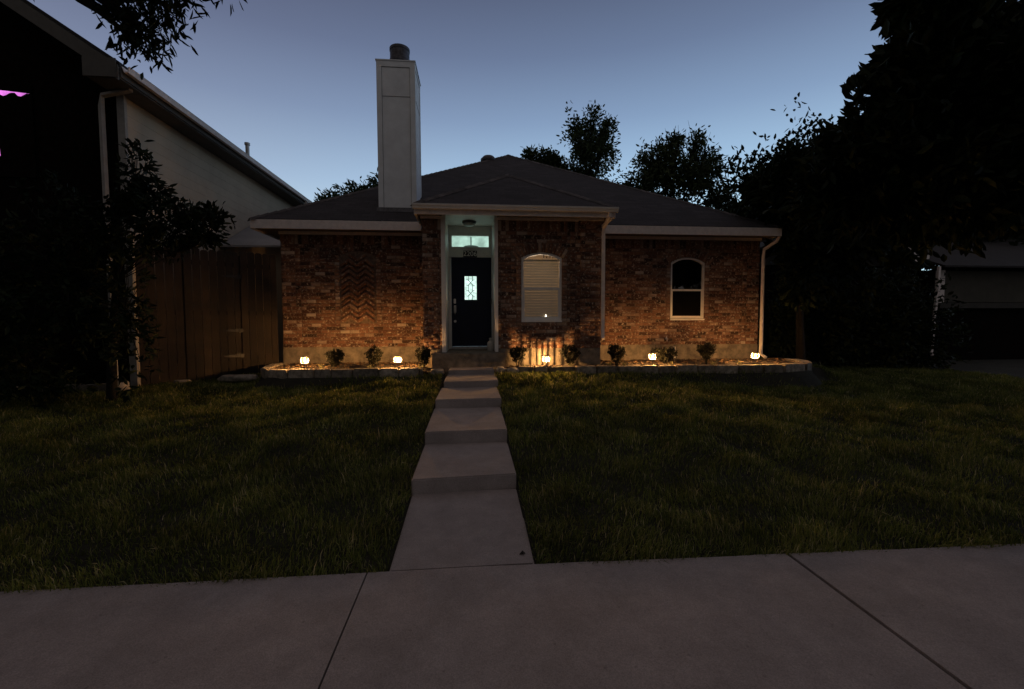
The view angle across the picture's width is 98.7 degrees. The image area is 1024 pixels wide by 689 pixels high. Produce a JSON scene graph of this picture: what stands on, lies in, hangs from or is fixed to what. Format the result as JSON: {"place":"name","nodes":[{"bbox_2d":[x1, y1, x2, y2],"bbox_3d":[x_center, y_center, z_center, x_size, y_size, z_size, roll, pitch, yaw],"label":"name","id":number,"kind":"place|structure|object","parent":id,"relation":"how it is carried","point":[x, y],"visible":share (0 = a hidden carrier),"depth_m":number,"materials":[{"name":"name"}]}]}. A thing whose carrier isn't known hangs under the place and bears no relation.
{"place":"outdoors","nodes":[
{"label":"outdoors","id":0,"kind":"place"},
{"bbox_2d":[390,367,533,570],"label":"front path","id":1,"kind":"structure","parent":0,"point":[464,509],"depth_m":3.88,"materials":[{"name":"concrete"}]},
{"bbox_2d":[487,338,493,350],"bbox_3d":[-0.458,-0.004,9.360,0.134,0.279,0.134,2,4,40],"label":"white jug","id":2,"kind":"object","parent":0,"point":[490,345],"visible":0.98,"depth_m":9.31,"materials":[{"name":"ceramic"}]},
{"bbox_2d":[0,544,1023,688],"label":"sidewalk","id":3,"kind":"structure","parent":0,"point":[936,618],"depth_m":2.26,"materials":[{"name":"concrete"}]},
{"bbox_2d":[0,356,1023,593],"bbox_3d":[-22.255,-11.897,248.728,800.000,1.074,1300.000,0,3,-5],"label":"ground","id":4,"kind":"structure","parent":0,"point":[815,376],"depth_m":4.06,"materials":[{"name":"green plant"}]},
{"bbox_2d":[0,383,105,394],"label":"stone border","id":5,"kind":"object","parent":4,"relation":"on","point":[99,387],"visible":0.16,"depth_m":7.63,"materials":[{"name":"grey stone"}]},
{"bbox_2d":[0,138,236,408],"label":"tall shrub","id":6,"kind":"object","parent":4,"relation":"on","point":[138,200],"visible":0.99,"depth_m":6.74,"materials":[{"name":"green plant"}]},
{"bbox_2d":[118,381,129,390],"bbox_3d":[-6.858,0.727,7.670,0.303,0.192,0.249,0,3,-5],"label":"field stone","id":7,"kind":"object","parent":4,"relation":"on","point":[122,385],"visible":0.31,"depth_m":7.62,"materials":[{"name":"grey stone"}]},
{"bbox_2d":[33,0,246,79],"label":"street tree","id":8,"kind":"object","parent":4,"relation":"on","point":[127,15],"visible":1,"depth_m":3.75,"materials":[{"name":"green plant"}]},
{"bbox_2d":[0,0,311,385],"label":"two storey house","id":9,"kind":"structure","parent":4,"relation":"on","point":[75,107],"depth_m":7.81,"materials":[{"name":"beige"}]},
{"bbox_2d":[0,83,37,177],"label":"window frame","id":10,"kind":"structure","parent":9,"relation":"in","point":[18,158],"depth_m":7.65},
{"bbox_2d":[173,379,190,383],"bbox_3d":[-6.319,0.715,8.420,0.296,0.082,0.168,0,3,-5],"label":"field stone","id":11,"kind":"object","parent":4,"relation":"on","point":[180,380],"visible":0.56,"depth_m":8.35,"materials":[{"name":"grey stone"}]},
{"bbox_2d":[134,244,278,385],"bbox_3d":[-6.107,-0.524,8.995,2.360,2.846,0.185,-3,4,-42],"label":"wooden fence","id":12,"kind":"object","parent":4,"relation":"on","point":[241,347],"visible":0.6,"depth_m":8.91,"materials":[{"name":"brown wood"}]},
{"bbox_2d":[217,374,258,381],"bbox_3d":[-5.211,0.634,8.365,0.714,0.129,0.322,-1,3,-8],"label":"field stone","id":13,"kind":"object","parent":4,"relation":"on","point":[237,377],"visible":0.97,"depth_m":8.25,"materials":[{"name":"grey stone"}]},
{"bbox_2d":[261,363,422,378],"bbox_3d":[-3.501,0.544,8.415,3.569,0.220,1.087,1,3,18],"label":"garden edging","id":14,"kind":"object","parent":4,"relation":"on","point":[268,370],"visible":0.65,"depth_m":8.14,"materials":[{"name":"stone"}]},
{"bbox_2d":[313,167,377,200],"bbox_3d":[-7.046,-4.164,21.122,5.314,8.608,2.997,0,3,-5],"label":"backyard tree","id":15,"kind":"object","parent":4,"relation":"on","point":[373,180],"visible":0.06,"depth_m":20.55,"materials":[{"name":"green plant"}]},
{"bbox_2d":[275,363,431,372],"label":"bed soil","id":16,"kind":"structure","parent":4,"relation":"on","point":[354,366],"depth_m":9.07,"materials":[{"name":"brown soil"}]},
{"bbox_2d":[300,356,308,368],"bbox_3d":[-4.008,0.405,8.511,0.192,0.362,0.192,-1,3,-20],"label":"path light","id":17,"kind":"object","parent":16,"relation":"in","point":[305,361],"visible":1,"depth_m":8.46,"materials":[{"name":"metal"}]},
{"bbox_2d":[324,348,345,368],"bbox_3d":[-3.511,0.296,8.701,0.405,0.448,0.418,0,3,-5],"label":"round shrub","id":18,"kind":"object","parent":16,"relation":"on","point":[336,357],"visible":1,"depth_m":8.65,"materials":[{"name":"green plant"}]},
{"bbox_2d":[364,344,382,367],"bbox_3d":[-2.766,0.247,8.807,0.420,0.530,0.385,0,3,-5],"label":"round shrub","id":19,"kind":"object","parent":16,"relation":"on","point":[374,354],"visible":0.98,"depth_m":8.76,"materials":[{"name":"green plant"}]},
{"bbox_2d":[393,355,401,367],"bbox_3d":[-2.244,0.393,8.648,0.192,0.362,0.192,-3,4,-41],"label":"path light","id":20,"kind":"object","parent":16,"relation":"in","point":[398,360],"visible":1,"depth_m":8.59,"materials":[{"name":"metal"}]},
{"bbox_2d":[415,345,432,367],"bbox_3d":[-1.739,0.268,8.662,0.338,0.498,0.375,-2,4,-30],"label":"round shrub","id":21,"kind":"object","parent":16,"relation":"on","point":[422,357],"visible":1,"depth_m":8.61,"materials":[{"name":"green plant"}]},
{"bbox_2d":[430,369,444,374],"bbox_3d":[-1.422,0.525,8.346,0.280,0.133,0.228,0,3,-5],"label":"field stone","id":22,"kind":"object","parent":4,"relation":"on","point":[437,371],"visible":0.77,"depth_m":8.25,"materials":[{"name":"grey stone"}]},
{"bbox_2d":[496,366,505,372],"bbox_3d":[-0.219,0.503,8.475,0.194,0.159,0.199,0,3,-5],"label":"field stone","id":23,"kind":"object","parent":4,"relation":"on","point":[499,369],"visible":0.66,"depth_m":8.39,"materials":[{"name":"grey stone"}]},
{"bbox_2d":[505,367,518,373],"bbox_3d":[0.005,0.510,8.471,0.281,0.142,0.234,0,3,-5],"label":"field stone","id":24,"kind":"object","parent":4,"relation":"on","point":[511,369],"visible":0.69,"depth_m":8.37,"materials":[{"name":"grey stone"}]},
{"bbox_2d":[248,43,783,376],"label":"brick house","id":25,"kind":"structure","parent":4,"relation":"on","point":[454,267],"depth_m":9.98,"materials":[{"name":"brick"}]},
{"bbox_2d":[451,235,489,247],"bbox_3d":[-0.946,-2.330,9.975,0.870,0.290,0.335,0,3,-5],"label":"transom window","id":26,"kind":"structure","parent":25,"relation":"in","point":[457,241],"depth_m":9.98,"materials":[{"name":"glass"}]},
{"bbox_2d":[451,257,491,345],"bbox_3d":[-0.919,-0.966,10.013,0.906,2.010,0.125,0,3,-5],"label":"door","id":27,"kind":"structure","parent":25,"relation":"in","point":[470,277],"depth_m":10.03,"materials":[{"name":"black paint"}]},
{"bbox_2d":[521,252,561,321],"bbox_3d":[0.606,-1.179,9.097,0.840,1.428,0.155,0,3,-5],"label":"window","id":28,"kind":"structure","parent":25,"relation":"in","point":[530,295],"depth_m":9.14,"materials":[{"name":"white paint"}]},
{"bbox_2d":[670,258,704,319],"bbox_3d":[4.257,-1.351,10.700,0.860,1.518,0.110,0,3,-5],"label":"window","id":29,"kind":"structure","parent":25,"relation":"in","point":[685,304],"depth_m":10.72,"materials":[{"name":"white paint"}]},
{"bbox_2d":[273,357,798,368],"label":"mulch","id":30,"kind":"object","parent":4,"relation":"on","point":[606,361],"visible":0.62,"depth_m":9.46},
{"bbox_2d":[509,345,527,365],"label":"round shrub","id":31,"kind":"object","parent":30,"relation":"on","point":[516,353],"visible":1,"depth_m":8.74,"materials":[{"name":"green plant"}]},
{"bbox_2d":[542,355,550,365],"bbox_3d":[0.675,0.384,8.678,0.192,0.362,0.192,0,3,-6],"label":"path light","id":32,"kind":"object","parent":30,"relation":"in","point":[547,357],"visible":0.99,"depth_m":8.66,"materials":[{"name":"metal"}]},
{"bbox_2d":[558,344,580,365],"bbox_3d":[1.170,0.237,8.876,0.446,0.522,0.399,-1,3,-20],"label":"round shrub","id":33,"kind":"object","parent":30,"relation":"on","point":[570,357],"visible":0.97,"depth_m":8.83,"materials":[{"name":"green plant"}]},
{"bbox_2d":[607,343,627,365],"bbox_3d":[2.189,0.216,9.222,0.405,0.520,0.398,2,4,29],"label":"round shrub","id":34,"kind":"object","parent":30,"relation":"on","point":[617,352],"visible":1,"depth_m":9.16,"materials":[{"name":"green plant"}]},
{"bbox_2d":[648,353,656,364],"bbox_3d":[2.914,0.353,9.128,0.192,0.362,0.192,0,3,-5],"label":"path light","id":35,"kind":"object","parent":30,"relation":"in","point":[652,357],"visible":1,"depth_m":9.09,"materials":[{"name":"metal"}]},
{"bbox_2d":[650,345,677,362],"bbox_3d":[3.312,0.244,9.566,0.578,0.423,0.626,0,3,-5],"label":"round shrub","id":36,"kind":"object","parent":30,"relation":"on","point":[662,355],"visible":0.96,"depth_m":9.46,"materials":[{"name":"green plant"}]},
{"bbox_2d":[696,342,716,364],"bbox_3d":[4.141,0.194,9.383,0.433,0.537,0.424,0,3,-5],"label":"round shrub","id":37,"kind":"object","parent":30,"relation":"on","point":[705,350],"visible":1,"depth_m":9.34,"materials":[{"name":"green plant"}]},
{"bbox_2d":[750,352,758,363],"bbox_3d":[5.155,0.337,9.328,0.192,0.362,0.192,-3,4,-38],"label":"path light","id":38,"kind":"object","parent":30,"relation":"in","point":[755,356],"visible":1,"depth_m":9.27,"materials":[{"name":"metal"}]},
{"bbox_2d":[520,144,571,170],"bbox_3d":[1.974,-5.911,25.904,2.870,11.532,2.428,-2,4,-29],"label":"backyard tree","id":39,"kind":"object","parent":4,"relation":"on","point":[547,156],"visible":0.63,"depth_m":25.36,"materials":[{"name":"green plant"}]},
{"bbox_2d":[556,100,625,183],"bbox_3d":[4.287,-7.188,26.022,5.068,14.057,3.592,0,3,-5],"label":"backyard tree","id":40,"kind":"object","parent":4,"relation":"on","point":[593,148],"visible":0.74,"depth_m":25.53,"materials":[{"name":"green plant"}]},
{"bbox_2d":[517,358,811,373],"bbox_3d":[3.449,0.499,8.885,6.649,0.214,1.252,-1,3,-15],"label":"garden edging","id":41,"kind":"object","parent":4,"relation":"on","point":[802,365],"visible":0.69,"depth_m":8.67,"materials":[{"name":"stone"}]},
{"bbox_2d":[615,122,740,210],"bbox_3d":[8.675,-5.666,22.795,7.056,11.344,3.305,0,3,-5],"label":"backyard tree","id":42,"kind":"object","parent":4,"relation":"on","point":[672,177],"visible":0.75,"depth_m":21.99,"materials":[{"name":"green plant"}]},
{"bbox_2d":[729,119,931,359],"bbox_3d":[7.837,-2.271,11.001,5.158,6.260,2.712,0,3,-5],"label":"broadleaf tree","id":43,"kind":"object","parent":4,"relation":"on","point":[804,259],"visible":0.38,"depth_m":10.35,"materials":[{"name":"green plant"}]},
{"bbox_2d":[689,92,1023,270],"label":"yard tree","id":44,"kind":"object","parent":4,"relation":"on","point":[765,158],"visible":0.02,"depth_m":18.92,"materials":[{"name":"green plant"}]},
{"bbox_2d":[757,258,978,368],"bbox_3d":[9.685,-0.431,12.535,7.015,5.493,3.119,0,3,-5],"label":"hedge","id":45,"kind":"object","parent":4,"relation":"on","point":[868,333],"visible":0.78,"depth_m":12.14,"materials":[{"name":"green plant"}]},
{"bbox_2d":[757,238,1023,359],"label":"house","id":46,"kind":"structure","parent":4,"relation":"on","point":[994,305],"depth_m":15.01,"materials":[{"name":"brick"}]},
{"bbox_2d":[763,0,1023,264],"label":"magnolia tree","id":47,"kind":"object","parent":4,"relation":"on","point":[931,149],"visible":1,"depth_m":6.10,"materials":[{"name":"green plant"}]},
{"bbox_2d":[28,0,1018,270],"label":"sky","id":48,"kind":"structure","parent":0,"point":[292,80],"materials":[{"name":"blue"}]}
]}

